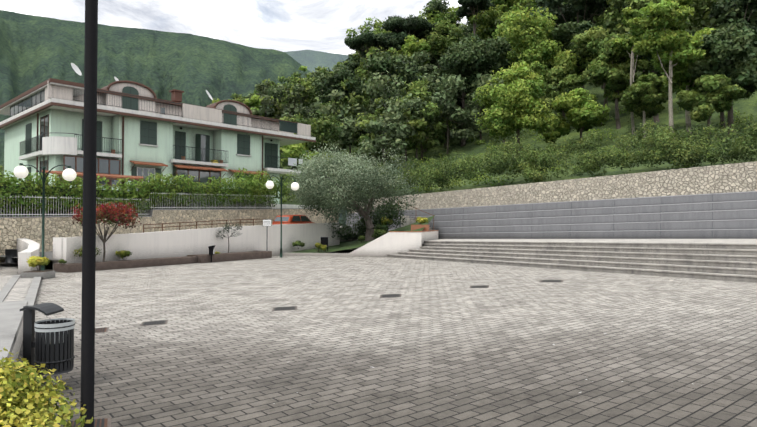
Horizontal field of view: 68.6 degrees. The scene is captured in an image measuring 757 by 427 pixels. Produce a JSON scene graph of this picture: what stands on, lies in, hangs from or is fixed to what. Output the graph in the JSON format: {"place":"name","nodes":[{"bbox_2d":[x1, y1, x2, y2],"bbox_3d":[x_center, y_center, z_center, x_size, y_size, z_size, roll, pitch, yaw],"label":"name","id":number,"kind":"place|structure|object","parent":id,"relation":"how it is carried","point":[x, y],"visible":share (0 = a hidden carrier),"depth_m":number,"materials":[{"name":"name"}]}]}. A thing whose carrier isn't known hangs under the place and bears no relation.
{"place":"outdoors","nodes":[
{"label":"outdoors","id":0,"kind":"place"},
{"bbox_2d":[0,10,346,225],"bbox_3d":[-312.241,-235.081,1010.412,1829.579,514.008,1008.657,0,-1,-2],"label":"mountain","id":1,"kind":"structure","parent":0,"point":[35,51],"depth_m":1203.72,"materials":[{"name":"green plant"}]},
{"bbox_2d":[0,231,364,259],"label":"road","id":2,"kind":"structure","parent":0,"point":[48,255],"depth_m":24.05,"materials":[{"name":"grey asphalt"}]},
{"bbox_2d":[5,249,17,262],"bbox_3d":[-15.379,1.774,23.254,0.440,0.550,0.440,0,-1,-2],"label":"road bin","id":3,"kind":"object","parent":2,"relation":"on","point":[10,254],"visible":1,"depth_m":23.09,"materials":[{"name":"grey"}]},
{"bbox_2d":[143,219,256,232],"bbox_3d":[-8.397,0.713,27.986,0.044,0.989,7.896,-1,-1,31],"label":"rusty handrail","id":4,"kind":"object","parent":2,"relation":"on","point":[179,226],"visible":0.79,"depth_m":27.13,"materials":[{"name":"orange metal"}]},
{"bbox_2d":[272,215,313,224],"bbox_3d":[-5.325,0.814,36.216,1.560,1.450,3.550,-1,-1,31],"label":"parked car","id":5,"kind":"object","parent":2,"relation":"on","point":[295,219],"visible":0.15,"depth_m":35.10,"materials":[{"name":"orange paint"}]},
{"bbox_2d":[0,0,468,54],"label":"sky","id":6,"kind":"structure","parent":0,"point":[280,25],"materials":[{"name":"white"}]},
{"bbox_2d":[285,50,347,71],"bbox_3d":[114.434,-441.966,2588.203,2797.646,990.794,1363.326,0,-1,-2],"label":"mountain","id":7,"kind":"structure","parent":0,"point":[311,60],"depth_m":3103.03,"materials":[{"name":"green plant"}]},
{"bbox_2d":[287,215,434,252],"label":"garden lawn","id":8,"kind":"structure","parent":0,"point":[349,245],"depth_m":33.94,"materials":[{"name":"green plant"}]},
{"bbox_2d":[283,143,422,240],"bbox_3d":[-1.722,-1.180,34.249,8.996,5.864,8.420,0,-1,-2],"label":"olive tree","id":9,"kind":"object","parent":8,"relation":"on","point":[314,188],"visible":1,"depth_m":32.89,"materials":[{"name":"green plant"}]},
{"bbox_2d":[329,201,405,239],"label":"garden shrubs","id":10,"kind":"object","parent":8,"relation":"on","point":[361,229],"visible":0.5,"depth_m":35.93,"materials":[{"name":"green plant"}]},
{"bbox_2d":[0,226,756,426],"bbox_3d":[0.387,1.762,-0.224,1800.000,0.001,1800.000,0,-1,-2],"label":"plaza ground","id":11,"kind":"structure","parent":0,"point":[437,343],"depth_m":8.11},
{"bbox_2d":[0,300,27,376],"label":"parapet wall","id":12,"kind":"structure","parent":11,"relation":"on","point":[11,326],"depth_m":6.75,"materials":[{"name":"white paint"}]},
{"bbox_2d":[0,275,40,305],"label":"pavement","id":13,"kind":"structure","parent":11,"relation":"on","point":[15,288],"depth_m":14.74,"materials":[{"name":"grey concrete"}]},
{"bbox_2d":[3,238,39,274],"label":"curved wall","id":14,"kind":"structure","parent":11,"relation":"on","point":[26,248],"depth_m":20.64,"materials":[{"name":"white paint"}]},
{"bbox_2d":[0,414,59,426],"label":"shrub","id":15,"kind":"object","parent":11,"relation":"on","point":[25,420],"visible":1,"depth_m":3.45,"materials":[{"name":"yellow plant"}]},
{"bbox_2d":[21,270,54,278],"bbox_3d":[-11.187,2.012,18.255,0.720,0.240,0.700,0,-1,-2],"label":"stone planter","id":16,"kind":"object","parent":11,"relation":"on","point":[44,274],"visible":0.93,"depth_m":17.93,"materials":[{"name":"stone"}]},
{"bbox_2d":[26,256,49,270],"bbox_3d":[-11.241,1.672,18.292,0.662,0.587,0.683,0,-1,-2],"label":"shrub","id":17,"kind":"object","parent":16,"relation":"on","point":[34,261],"visible":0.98,"depth_m":18.14,"materials":[{"name":"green plant"}]},
{"bbox_2d":[14,163,76,269],"bbox_3d":[-11.830,0.191,19.674,2.134,3.937,0.453,0,-1,-2],"label":"street lamp","id":18,"kind":"object","parent":11,"relation":"on","point":[68,174],"visible":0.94,"depth_m":19.64,"materials":[{"name":"green"}]},
{"bbox_2d":[20,303,74,375],"bbox_3d":[-3.551,1.436,5.967,0.540,0.900,0.412,0,-1,-2],"label":"litter bin","id":19,"kind":"object","parent":11,"relation":"on","point":[49,343],"visible":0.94,"depth_m":5.87,"materials":[{"name":"black metal"},{"name":"metal"}]},
{"bbox_2d":[62,417,110,426],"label":"rusty grate","id":20,"kind":"object","parent":11,"relation":"on","point":[102,422],"visible":0.37,"depth_m":4.94,"materials":[{"name":"brown metal"}]},
{"bbox_2d":[80,0,97,426],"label":"tall pole","id":21,"kind":"object","parent":11,"relation":"on","point":[89,217],"depth_m":4.59,"materials":[{"name":"black metal"}]},
{"bbox_2d":[54,251,271,272],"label":"planter kerb","id":22,"kind":"structure","parent":11,"relation":"on","point":[137,263],"depth_m":24.19,"materials":[{"name":"stone"}]},
{"bbox_2d":[71,202,141,261],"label":"red leaf tree","id":23,"kind":"object","parent":22,"relation":"on","point":[110,210],"visible":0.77,"depth_m":21.94,"materials":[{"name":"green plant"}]},
{"bbox_2d":[78,211,141,228],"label":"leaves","id":24,"kind":"object","parent":23,"relation":"attached to","point":[109,221],"visible":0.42,"depth_m":21.96,"materials":[{"name":"red plant"}]},
{"bbox_2d":[216,221,241,252],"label":"tree","id":25,"kind":"object","parent":22,"relation":"on","point":[229,227],"visible":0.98,"depth_m":27.73,"materials":[{"name":"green plant"}]},
{"bbox_2d":[0,208,338,261],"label":"stone garden wall","id":26,"kind":"structure","parent":11,"relation":"on","point":[12,229],"depth_m":30.80,"materials":[{"name":"beige stone"}]},
{"bbox_2d":[0,192,273,216],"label":"metal fence","id":27,"kind":"object","parent":26,"relation":"on","point":[160,207],"visible":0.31,"depth_m":31.51,"materials":[{"name":"black metal"}]},
{"bbox_2d":[53,222,339,269],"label":"white retaining wall","id":28,"kind":"structure","parent":11,"relation":"on","point":[165,244],"depth_m":26.81,"materials":[{"name":"paint"}]},
{"bbox_2d":[266,175,298,257],"bbox_3d":[-5.156,0.159,29.771,1.793,4.405,0.449,0,-1,-2],"label":"street lamp","id":29,"kind":"object","parent":11,"relation":"on","point":[270,184],"visible":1,"depth_m":29.72,"materials":[{"name":"green"}]},
{"bbox_2d":[283,230,438,256],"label":"ramp wall","id":30,"kind":"structure","parent":11,"relation":"on","point":[392,242],"depth_m":30.37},
{"bbox_2d":[344,239,756,248],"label":"terrace","id":31,"kind":"structure","parent":11,"relation":"on","point":[655,240],"depth_m":26.20,"materials":[{"name":"stone"}]},
{"bbox_2d":[344,191,756,238],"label":"retaining wall","id":32,"kind":"structure","parent":31,"relation":"on","point":[731,215],"depth_m":31.53,"materials":[{"name":"stone blocks"},{"name":"concrete"}]},
{"bbox_2d":[347,161,756,212],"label":"stone retaining wall","id":33,"kind":"structure","parent":32,"relation":"on","point":[734,177],"depth_m":31.76,"materials":[{"name":"beige stone"}]},
{"bbox_2d":[386,241,756,281],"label":"plaza steps","id":34,"kind":"structure","parent":11,"relation":"on","point":[728,261],"depth_m":21.34,"materials":[{"name":"stone"}]},
{"bbox_2d":[279,9,756,206],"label":"hill terrain","id":35,"kind":"structure","parent":0,"point":[743,105],"depth_m":54.82,"materials":[{"name":"green plant"}]},
{"bbox_2d":[243,94,287,117],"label":"forest tree","id":36,"kind":"object","parent":35,"relation":"on","point":[255,100],"visible":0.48,"depth_m":109.15,"materials":[{"name":"green plant"}]},
{"bbox_2d":[270,90,303,118],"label":"grove tree","id":37,"kind":"object","parent":35,"relation":"on","point":[279,104],"visible":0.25,"depth_m":108.28,"materials":[{"name":"green plant"}]},
{"bbox_2d":[258,83,318,119],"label":"grove tree","id":38,"kind":"object","parent":35,"relation":"on","point":[273,92],"visible":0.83,"depth_m":102.03,"materials":[{"name":"green plant"}]},
{"bbox_2d":[280,143,321,177],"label":"grove tree","id":39,"kind":"object","parent":35,"relation":"on","point":[297,151],"visible":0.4,"depth_m":66.31,"materials":[{"name":"green plant"}]},
{"bbox_2d":[286,81,319,109],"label":"grove tree","id":40,"kind":"object","parent":35,"relation":"on","point":[309,88],"visible":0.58,"depth_m":121.73,"materials":[{"name":"green plant"}]},
{"bbox_2d":[280,113,344,152],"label":"grove tree","id":41,"kind":"object","parent":35,"relation":"on","point":[318,128],"visible":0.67,"depth_m":70.95,"materials":[{"name":"green plant"}]},
{"bbox_2d":[315,95,354,133],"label":"grove tree","id":42,"kind":"object","parent":35,"relation":"on","point":[338,104],"visible":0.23,"depth_m":94.26,"materials":[{"name":"green plant"}]},
{"bbox_2d":[320,90,357,121],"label":"grove tree","id":43,"kind":"object","parent":35,"relation":"on","point":[327,110],"visible":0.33,"depth_m":86.90,"materials":[{"name":"green plant"}]},
{"bbox_2d":[312,64,368,108],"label":"forest tree","id":44,"kind":"object","parent":35,"relation":"on","point":[327,85],"visible":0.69,"depth_m":96.91,"materials":[{"name":"green plant"}]},
{"bbox_2d":[329,116,365,154],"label":"grove tree","id":45,"kind":"object","parent":35,"relation":"on","point":[348,130],"visible":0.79,"depth_m":75.94,"materials":[{"name":"green plant"}]},
{"bbox_2d":[339,53,360,76],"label":"forest tree","id":46,"kind":"object","parent":35,"relation":"on","point":[352,64],"visible":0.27,"depth_m":122.38,"materials":[{"name":"green plant"}]},
{"bbox_2d":[342,95,369,133],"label":"hill tree","id":47,"kind":"object","parent":35,"relation":"on","point":[360,100],"visible":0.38,"depth_m":87.10,"materials":[{"name":"green plant"}]},
{"bbox_2d":[354,58,371,95],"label":"forest tree","id":48,"kind":"object","parent":35,"relation":"on","point":[361,73],"visible":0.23,"depth_m":106.53,"materials":[{"name":"green plant"}]},
{"bbox_2d":[352,113,374,147],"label":"grove tree","id":49,"kind":"object","parent":35,"relation":"on","point":[357,141],"visible":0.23,"depth_m":77.16,"materials":[{"name":"green plant"}]},
{"bbox_2d":[351,103,376,134],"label":"grove tree","id":50,"kind":"object","parent":35,"relation":"on","point":[371,108],"visible":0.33,"depth_m":85.40,"materials":[{"name":"green plant"}]},
{"bbox_2d":[346,17,382,36],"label":"forest tree","id":51,"kind":"object","parent":35,"relation":"on","point":[350,33],"visible":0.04,"depth_m":138.01,"materials":[{"name":"green plant"}]},
{"bbox_2d":[344,27,387,103],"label":"pine tree","id":52,"kind":"object","parent":35,"relation":"on","point":[361,43],"visible":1,"depth_m":105.37,"materials":[{"name":"green plant"}]},
{"bbox_2d":[359,119,390,165],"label":"grove tree","id":53,"kind":"object","parent":35,"relation":"on","point":[363,123],"visible":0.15,"depth_m":66.39,"materials":[{"name":"green plant"}]},
{"bbox_2d":[366,97,389,120],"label":"hill tree","id":54,"kind":"object","parent":35,"relation":"on","point":[379,111],"visible":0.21,"depth_m":80.59,"materials":[{"name":"green plant"}]},
{"bbox_2d":[355,119,409,164],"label":"grove tree","id":55,"kind":"object","parent":35,"relation":"on","point":[384,143],"visible":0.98,"depth_m":58.25,"materials":[{"name":"green plant"}]},
{"bbox_2d":[365,46,400,79],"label":"grove tree","id":56,"kind":"object","parent":35,"relation":"on","point":[371,49],"visible":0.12,"depth_m":103.40,"materials":[{"name":"green plant"}]},
{"bbox_2d":[359,70,411,119],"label":"grove tree","id":57,"kind":"object","parent":35,"relation":"on","point":[372,86],"visible":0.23,"depth_m":72.22,"materials":[{"name":"green plant"}]},
{"bbox_2d":[371,32,408,53],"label":"forest tree","id":58,"kind":"object","parent":35,"relation":"on","point":[400,36],"visible":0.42,"depth_m":113.57,"materials":[{"name":"green plant"}]},
{"bbox_2d":[379,38,401,53],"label":"pine tree","id":59,"kind":"object","parent":35,"relation":"on","point":[392,42],"visible":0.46,"depth_m":110.41,"materials":[{"name":"green plant"}]},
{"bbox_2d":[362,49,422,100],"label":"forest tree","id":60,"kind":"object","parent":35,"relation":"on","point":[379,64],"visible":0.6,"depth_m":83.12,"materials":[{"name":"green plant"}]},
{"bbox_2d":[376,93,435,164],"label":"grove tree","id":61,"kind":"object","parent":35,"relation":"on","point":[395,115],"visible":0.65,"depth_m":63.18,"materials":[{"name":"green plant"}]},
{"bbox_2d":[382,14,431,63],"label":"pine tree","id":62,"kind":"object","parent":35,"relation":"on","point":[393,24],"visible":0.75,"depth_m":113.17,"materials":[{"name":"green plant"}]},
{"bbox_2d":[397,35,430,65],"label":"forest tree","id":63,"kind":"object","parent":35,"relation":"on","point":[410,46],"visible":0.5,"depth_m":110.51,"materials":[{"name":"green plant"}]},
{"bbox_2d":[403,80,429,151],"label":"hill tree","id":64,"kind":"object","parent":35,"relation":"on","point":[417,86],"visible":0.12,"depth_m":68.93,"materials":[{"name":"green plant"}]},
{"bbox_2d":[403,118,442,162],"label":"grove tree","id":65,"kind":"object","parent":35,"relation":"on","point":[420,125],"visible":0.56,"depth_m":63.42,"materials":[{"name":"green plant"}]},
{"bbox_2d":[411,50,437,77],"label":"grove tree","id":66,"kind":"object","parent":35,"relation":"on","point":[422,56],"visible":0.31,"depth_m":106.73,"materials":[{"name":"green plant"}]},
{"bbox_2d":[402,21,449,75],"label":"forest tree","id":67,"kind":"object","parent":35,"relation":"on","point":[423,33],"visible":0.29,"depth_m":114.96,"materials":[{"name":"green plant"}]},
{"bbox_2d":[396,89,458,159],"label":"grove tree","id":68,"kind":"object","parent":35,"relation":"on","point":[433,110],"visible":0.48,"depth_m":64.52,"materials":[{"name":"green plant"}]},
{"bbox_2d":[417,5,460,40],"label":"forest tree","id":69,"kind":"object","parent":35,"relation":"on","point":[452,10],"visible":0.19,"depth_m":128.09,"materials":[{"name":"green plant"}]},
{"bbox_2d":[423,0,462,64],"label":"forest tree","id":70,"kind":"object","parent":35,"relation":"on","point":[437,5],"visible":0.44,"depth_m":129.01,"materials":[{"name":"green plant"}]},
{"bbox_2d":[426,67,461,148],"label":"holm oak","id":71,"kind":"object","parent":35,"relation":"on","point":[439,88],"visible":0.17,"depth_m":68.60,"materials":[{"name":"green plant"}]},
{"bbox_2d":[404,77,486,153],"bbox_3d":[8.208,-11.085,65.647,8.874,8.786,7.158,1,-1,-37],"label":"grove tree","id":72,"kind":"object","parent":35,"relation":"on","point":[448,104],"visible":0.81,"depth_m":64.52,"materials":[{"name":"green plant"}]},
{"bbox_2d":[423,19,467,67],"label":"forest tree","id":73,"kind":"object","parent":35,"relation":"on","point":[440,45],"visible":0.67,"depth_m":111.72,"materials":[{"name":"green plant"}]},
{"bbox_2d":[426,32,500,146],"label":"holm oak","id":74,"kind":"object","parent":35,"relation":"on","point":[468,59],"visible":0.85,"depth_m":66.10,"materials":[{"name":"green plant"}]},
{"bbox_2d":[435,70,504,141],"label":"grove tree","id":75,"kind":"object","parent":35,"relation":"on","point":[483,80],"visible":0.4,"depth_m":65.24,"materials":[{"name":"green plant"}]},
{"bbox_2d":[456,0,494,39],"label":"pine tree","id":76,"kind":"object","parent":35,"relation":"on","point":[467,8],"visible":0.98,"depth_m":107.27,"materials":[{"name":"green plant"}]},
{"bbox_2d":[468,2,516,42],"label":"forest tree","id":77,"kind":"object","parent":35,"relation":"on","point":[490,17],"visible":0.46,"depth_m":108.50,"materials":[{"name":"green plant"}]},
{"bbox_2d":[479,36,514,128],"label":"hill tree","id":78,"kind":"object","parent":35,"relation":"on","point":[502,46],"visible":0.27,"depth_m":72.00,"materials":[{"name":"green plant"}]},
{"bbox_2d":[491,0,531,30],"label":"forest tree","id":79,"kind":"object","parent":35,"relation":"on","point":[502,6],"visible":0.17,"depth_m":108.69,"materials":[{"name":"green plant"}]},
{"bbox_2d":[491,10,531,42],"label":"forest tree","id":80,"kind":"object","parent":35,"relation":"on","point":[497,33],"visible":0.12,"depth_m":102.35,"materials":[{"name":"green plant"}]},
{"bbox_2d":[472,61,560,163],"bbox_3d":[12.753,-9.274,52.081,7.814,9.968,8.423,0,-1,-2],"label":"tree","id":81,"kind":"object","parent":35,"relation":"on","point":[517,104],"visible":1,"depth_m":50.15,"materials":[{"name":"green plant"}]},
{"bbox_2d":[279,47,756,200],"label":"slope scrub","id":82,"kind":"object","parent":35,"relation":"on","point":[553,174],"visible":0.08,"depth_m":47.72,"materials":[{"name":"green plant"}]},
{"bbox_2d":[279,52,756,202],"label":"slope grass tufts","id":83,"kind":"object","parent":35,"relation":"on","point":[494,142],"visible":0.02,"depth_m":53.33,"materials":[{"name":"green plant"}]},
{"bbox_2d":[499,6,588,97],"bbox_3d":[19.095,-16.586,64.031,9.834,13.736,10.534,-1,-1,31],"label":"tree","id":84,"kind":"object","parent":35,"relation":"on","point":[537,52],"visible":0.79,"depth_m":62.07,"materials":[{"name":"green plant"}]},
{"bbox_2d":[539,115,569,149],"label":"hill tree","id":85,"kind":"object","parent":35,"relation":"on","point":[559,132],"visible":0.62,"depth_m":52.59,"materials":[{"name":"green plant"}]},
{"bbox_2d":[367,116,756,192],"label":"wall shrubs","id":86,"kind":"object","parent":35,"relation":"on","point":[670,147],"depth_m":34.03,"materials":[{"name":"green plant"}]},
{"bbox_2d":[540,62,586,117],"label":"hill tree","id":87,"kind":"object","parent":35,"relation":"on","point":[563,79],"visible":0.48,"depth_m":59.05,"materials":[{"name":"green plant"}]},
{"bbox_2d":[531,0,620,27],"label":"forest tree","id":88,"kind":"object","parent":35,"relation":"on","point":[555,7],"visible":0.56,"depth_m":71.50,"materials":[{"name":"green plant"}]},
{"bbox_2d":[552,20,599,88],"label":"hill tree","id":89,"kind":"object","parent":35,"relation":"on","point":[564,34],"visible":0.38,"depth_m":63.13,"materials":[{"name":"green plant"}]},
{"bbox_2d":[551,88,609,145],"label":"hill tree","id":90,"kind":"object","parent":35,"relation":"on","point":[582,110],"visible":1,"depth_m":50.97,"materials":[{"name":"green plant"}]},
{"bbox_2d":[562,0,619,89],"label":"forest tree","id":91,"kind":"object","parent":35,"relation":"on","point":[580,5],"visible":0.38,"depth_m":68.94,"materials":[{"name":"green plant"}]},
{"bbox_2d":[570,26,621,123],"bbox_3d":[23.941,-14.473,58.681,6.913,10.440,6.435,1,-2,-42],"label":"hill tree","id":92,"kind":"object","parent":35,"relation":"on","point":[589,44],"visible":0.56,"depth_m":57.54,"materials":[{"name":"green plant"}]},
{"bbox_2d":[583,37,650,128],"bbox_3d":[23.434,-12.807,55.300,6.274,9.071,4.779,0,-1,-2],"label":"hill tree","id":93,"kind":"object","parent":35,"relation":"on","point":[610,64],"visible":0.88,"depth_m":54.56,"materials":[{"name":"green plant"}]},
{"bbox_2d":[598,0,657,71],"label":"forest tree","id":94,"kind":"object","parent":35,"relation":"on","point":[609,22],"visible":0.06,"depth_m":63.30,"materials":[{"name":"green plant"}]},
{"bbox_2d":[612,7,653,134],"bbox_3d":[23.834,-13.316,52.326,3.545,12.321,4.207,0,-1,-2],"label":"tree","id":95,"kind":"object","parent":35,"relation":"on","point":[624,43],"visible":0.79,"depth_m":51.98,"materials":[{"name":"green plant"}]},
{"bbox_2d":[621,72,667,135],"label":"hill tree","id":96,"kind":"object","parent":35,"relation":"on","point":[644,97],"visible":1,"depth_m":49.90,"materials":[{"name":"green plant"}]},
{"bbox_2d":[628,17,664,122],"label":"hill tree","id":97,"kind":"object","parent":35,"relation":"on","point":[651,70],"visible":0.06,"depth_m":54.05,"materials":[{"name":"green plant"}]},
{"bbox_2d":[598,0,720,35],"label":"forest tree","id":98,"kind":"object","parent":35,"relation":"on","point":[702,9],"visible":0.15,"depth_m":61.87,"materials":[{"name":"green plant"}]},
{"bbox_2d":[631,0,705,135],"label":"tree","id":99,"kind":"object","parent":35,"relation":"on","point":[671,41],"visible":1,"depth_m":43.02,"materials":[{"name":"green plant"}]},
{"bbox_2d":[660,27,717,133],"bbox_3d":[26.493,-10.978,47.091,4.972,9.154,4.739,-1,-2,43],"label":"hill tree","id":100,"kind":"object","parent":35,"relation":"on","point":[682,79],"visible":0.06,"depth_m":47.00,"materials":[{"name":"green plant"}]},
{"bbox_2d":[689,0,724,28],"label":"forest tree","id":101,"kind":"object","parent":35,"relation":"on","point":[697,20],"visible":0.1,"depth_m":64.48,"materials":[{"name":"green plant"}]},
{"bbox_2d":[676,74,746,140],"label":"hill tree","id":102,"kind":"object","parent":35,"relation":"on","point":[717,93],"visible":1,"depth_m":42.20,"materials":[{"name":"green plant"}]},
{"bbox_2d":[687,22,756,133],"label":"hill tree","id":103,"kind":"object","parent":35,"relation":"on","point":[732,56],"visible":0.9,"depth_m":42.49,"materials":[{"name":"green plant"}]},
{"bbox_2d":[692,0,756,46],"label":"forest tree","id":104,"kind":"object","parent":35,"relation":"on","point":[736,11],"visible":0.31,"depth_m":56.90,"materials":[{"name":"green plant"}]},
{"label":"bed soil","id":105,"kind":"structure","parent":0,"visible":0},
{"bbox_2d":[0,347,92,426],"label":"shrub","id":106,"kind":"object","parent":105,"relation":"on","point":[22,392],"visible":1,"depth_m":4.00,"materials":[{"name":"yellow plant"}]},
{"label":"upper garden ground","id":107,"kind":"structure","parent":0,"visible":0},
{"bbox_2d":[42,170,143,191],"bbox_3d":[-16.071,-1.009,32.516,2.650,2.850,5.785,-1,-2,43],"label":"pergola carport","id":108,"kind":"object","parent":107,"relation":"on","point":[111,177],"visible":0.25,"depth_m":31.76,"materials":[{"name":"wood"}]},
{"bbox_2d":[0,168,298,216],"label":"garden hedge","id":109,"kind":"object","parent":107,"relation":"on","point":[13,189],"visible":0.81,"depth_m":30.81,"materials":[{"name":"green plant"}]},
{"bbox_2d":[0,63,320,208],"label":"green house","id":110,"kind":"structure","parent":107,"relation":"on","point":[142,130],"depth_m":39.08,"materials":[{"name":"paint"}]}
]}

